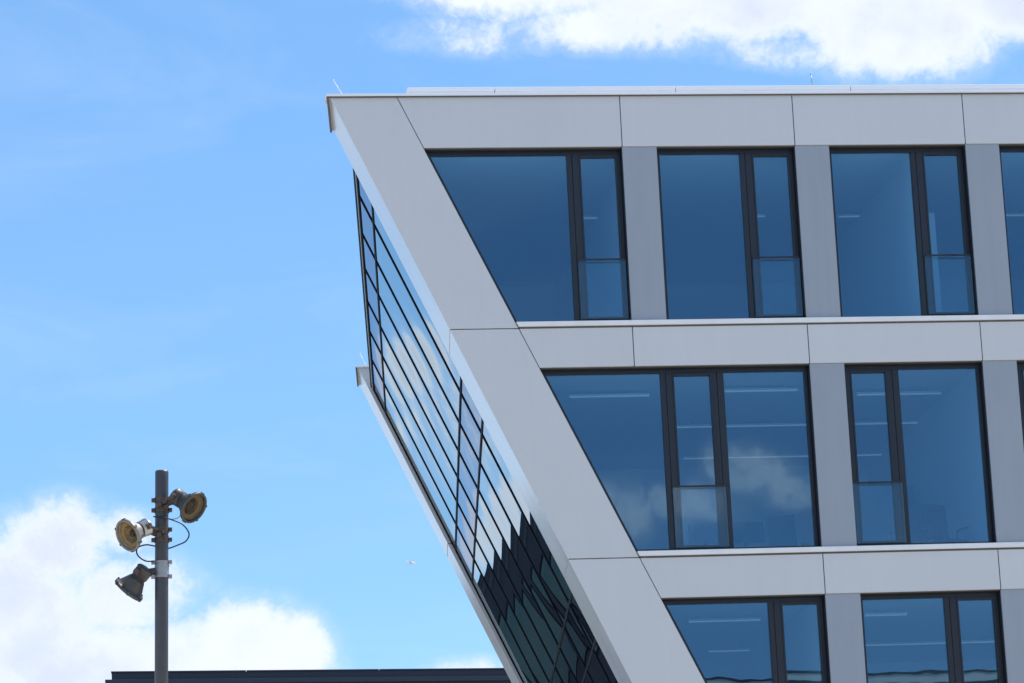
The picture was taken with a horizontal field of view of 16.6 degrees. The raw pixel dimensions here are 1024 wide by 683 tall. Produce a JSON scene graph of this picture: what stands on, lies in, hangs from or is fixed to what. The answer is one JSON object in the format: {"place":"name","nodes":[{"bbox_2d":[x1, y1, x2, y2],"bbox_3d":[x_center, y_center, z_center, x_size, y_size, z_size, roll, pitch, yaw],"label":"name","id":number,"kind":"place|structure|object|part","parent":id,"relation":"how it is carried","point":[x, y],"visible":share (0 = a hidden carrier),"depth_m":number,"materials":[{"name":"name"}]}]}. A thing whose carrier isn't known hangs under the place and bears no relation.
{"place":"outdoors","nodes":[
{"label":"outdoors","id":0,"kind":"place"},
{"bbox_2d":[0,0,1023,682],"label":"sky","id":1,"kind":"structure","parent":0,"point":[181,290],"materials":[{"name":"blue"}]},
{"bbox_2d":[687,523,718,544],"bbox_3d":[3.008,3.045,54.359,0.560,0.444,0.180,0,-14,-13],"label":"computer monitor","id":2,"kind":"object","parent":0,"point":[703,533],"visible":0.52,"depth_m":54.33,"materials":[{"name":"plastic"}]},
{"bbox_2d":[732,522,763,545],"bbox_3d":[3.634,3.035,54.444,0.560,0.444,0.180,-2,-13,-2],"label":"computer monitor","id":3,"kind":"object","parent":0,"point":[745,533],"visible":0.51,"depth_m":54.43,"materials":[{"name":"plastic"}]},
{"bbox_2d":[734,546,767,546],"bbox_3d":[3.365,3.629,54.254,1.600,0.771,0.800,-1,-13,-8],"label":"desk","id":4,"kind":"object","parent":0,"point":[750,546],"visible":0.01,"depth_m":53.99,"materials":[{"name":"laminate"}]},
{"bbox_2d":[766,514,809,546],"bbox_3d":[4.240,3.275,53.713,0.614,1.128,0.653,-8,-14,21],"label":"office chair","id":5,"kind":"object","parent":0,"point":[781,530],"visible":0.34,"depth_m":53.55,"materials":[{"name":"plastic"}]},
{"bbox_2d":[859,485,918,542],"bbox_3d":[5.978,3.287,55.783,0.900,1.899,0.640,-1,-13,-8],"label":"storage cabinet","id":6,"kind":"object","parent":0,"point":[877,515],"visible":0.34,"depth_m":55.60,"materials":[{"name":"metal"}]},
{"bbox_3d":[5.816,3.201,55.471,0.489,1.820,0.039,-1,-13,-8],"label":"door","id":7,"kind":"part","parent":6,"relation":"part of","materials":[{"name":"glass"}]},
{"bbox_3d":[6.214,3.195,55.525,0.489,1.820,0.039,-1,-13,-8],"label":"door","id":8,"kind":"part","parent":6,"relation":"part of","materials":[{"name":"metal"}]},
{"bbox_2d":[919,504,968,542],"bbox_3d":[6.569,2.969,52.894,0.614,1.128,0.653,4,-15,-27],"label":"office chair","id":9,"kind":"object","parent":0,"point":[934,522],"visible":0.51,"depth_m":53.12,"materials":[{"name":"blue plastic"}]},
{"label":"ground","id":10,"kind":"structure","parent":0,"visible":0},
{"bbox_2d":[105,668,510,682],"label":"flat roofed building","id":11,"kind":"structure","parent":10,"relation":"on","point":[465,675],"depth_m":98.19,"materials":[{"name":"black metal"}]},
{"bbox_3d":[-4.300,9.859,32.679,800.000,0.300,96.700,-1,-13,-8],"label":"pavement","id":12,"kind":"structure","parent":0,"visible":0},
{"bbox_2d":[115,470,206,682],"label":"floodlight mast","id":13,"kind":"object","parent":12,"relation":"on","point":[130,535],"visible":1,"depth_m":28.86,"materials":[{"name":"metal"}]},
{"bbox_2d":[324,73,1023,682],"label":"office building","id":14,"kind":"structure","parent":12,"relation":"on","point":[514,299],"depth_m":51.91,"materials":[{"name":"white metal"}]},
{"bbox_2d":[424,147,630,322],"bbox_3d":[0.212,-1.533,51.090,2.927,2.636,0.215,-1,-13,-8],"label":"window","id":15,"kind":"structure","parent":14,"relation":"in","point":[574,155],"depth_m":51.28,"materials":[{"name":"metal"}]},
{"bbox_2d":[584,213,596,218],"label":"ceiling light","id":16,"kind":"object","parent":14,"relation":"attached to","point":[590,217],"visible":0.85,"depth_m":55.10,"materials":[{"name":"white"}]},
{"bbox_2d":[569,390,649,397],"bbox_3d":[1.473,0.789,52.930,1.240,0.100,0.056,-1,-13,-8],"label":"ceiling light","id":17,"kind":"object","parent":14,"relation":"attached to","point":[636,394],"visible":1,"depth_m":52.90,"materials":[{"name":"white"}]},
{"bbox_2d":[540,364,820,551],"bbox_3d":[2.418,1.701,50.595,3.974,2.718,0.215,-1,-13,-8],"label":"window","id":18,"kind":"structure","parent":14,"relation":"in","point":[667,374],"depth_m":50.72,"materials":[{"name":"metal"}]},
{"bbox_2d":[688,614,760,622],"bbox_3d":[3.203,4.174,52.802,1.110,0.100,0.056,-1,-13,-8],"label":"ceiling light","id":19,"kind":"object","parent":14,"relation":"attached to","point":[723,620],"visible":1,"depth_m":52.77,"materials":[{"name":"white"}]},
{"bbox_2d":[708,645,749,651],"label":"ceiling light","id":20,"kind":"object","parent":14,"relation":"attached to","point":[729,650],"visible":1,"depth_m":55.90,"materials":[{"name":"white"}]},
{"bbox_2d":[657,146,805,318],"bbox_3d":[3.204,-1.578,51.497,2.074,2.636,0.215,-1,-13,-8],"label":"window","id":21,"kind":"structure","parent":14,"relation":"in","point":[746,154],"depth_m":51.63,"materials":[{"name":"metal"}]},
{"bbox_2d":[661,594,830,682],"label":"window","id":22,"kind":"structure","parent":14,"relation":"in","point":[775,603],"depth_m":50.20,"materials":[{"name":"metal"}]},
{"bbox_2d":[724,384,797,391],"bbox_3d":[3.772,0.707,53.047,1.130,0.100,0.056,-1,-13,-8],"label":"ceiling light","id":23,"kind":"object","parent":14,"relation":"attached to","point":[760,389],"visible":0.98,"depth_m":53.02,"materials":[{"name":"white"}]},
{"bbox_2d":[683,452,881,458],"bbox_3d":[4.495,1.871,58.100,3.370,0.100,0.056,-1,-13,-8],"label":"ceiling light","id":24,"kind":"object","parent":14,"relation":"attached to","point":[774,456],"visible":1,"depth_m":58.03,"materials":[{"name":"white"}]},
{"bbox_2d":[677,417,917,427],"bbox_3d":[4.537,1.289,55.653,3.930,0.100,0.056,-1,-13,-8],"label":"ceiling light","id":25,"kind":"object","parent":14,"relation":"attached to","point":[787,424],"visible":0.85,"depth_m":55.57,"materials":[{"name":"white"}]},
{"bbox_2d":[837,211,859,216],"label":"ceiling light","id":26,"kind":"object","parent":14,"relation":"attached to","point":[848,215],"visible":1,"depth_m":55.72,"materials":[{"name":"white"}]},
{"bbox_2d":[864,609,906,615],"bbox_3d":[5.654,4.101,52.989,0.660,0.100,0.056,-1,-13,-8],"label":"ceiling light","id":27,"kind":"object","parent":14,"relation":"attached to","point":[893,613],"visible":0.98,"depth_m":52.96,"materials":[{"name":"white"}]},
{"bbox_2d":[856,388,941,395],"bbox_3d":[5.941,0.767,53.735,1.330,0.100,0.056,-1,-13,-8],"label":"ceiling light","id":28,"kind":"object","parent":14,"relation":"attached to","point":[901,393],"visible":0.88,"depth_m":53.72,"materials":[{"name":"white"}]},
{"bbox_2d":[829,144,977,316],"bbox_3d":[5.773,-1.618,51.847,2.074,2.636,0.215,-1,-13,-8],"label":"window","id":29,"kind":"structure","parent":14,"relation":"in","point":[916,153],"depth_m":51.98,"materials":[{"name":"metal"}]},
{"bbox_2d":[844,361,995,545],"bbox_3d":[5.928,1.647,51.073,2.074,2.718,0.215,-1,-13,-8],"label":"window","id":30,"kind":"structure","parent":14,"relation":"in","point":[890,370],"depth_m":51.11,"materials":[{"name":"metal"}]},
{"bbox_2d":[866,637,994,645],"bbox_3d":[6.750,4.806,56.179,2.310,0.100,0.056,-1,-13,-8],"label":"ceiling light","id":31,"kind":"object","parent":14,"relation":"attached to","point":[925,642],"visible":0.71,"depth_m":56.13,"materials":[{"name":"white"}]},
{"bbox_2d":[860,590,1006,682],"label":"window","id":32,"kind":"structure","parent":14,"relation":"in","point":[953,644],"depth_m":50.55,"materials":[{"name":"metal"}]},
{"bbox_2d":[999,144,1023,313],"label":"window","id":33,"kind":"structure","parent":14,"relation":"in","point":[1003,148],"depth_m":52.30,"materials":[{"name":"metal"}]},
{"bbox_2d":[1006,210,1023,215],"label":"ceiling light","id":34,"kind":"object","parent":14,"relation":"attached to","point":[1015,214],"visible":0.82,"depth_m":56.13,"materials":[{"name":"white"}]},
{"bbox_2d":[1016,360,1023,446],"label":"window","id":35,"kind":"structure","parent":14,"relation":"in","point":[1020,363],"depth_m":51.53,"materials":[{"name":"metal"}]}
]}

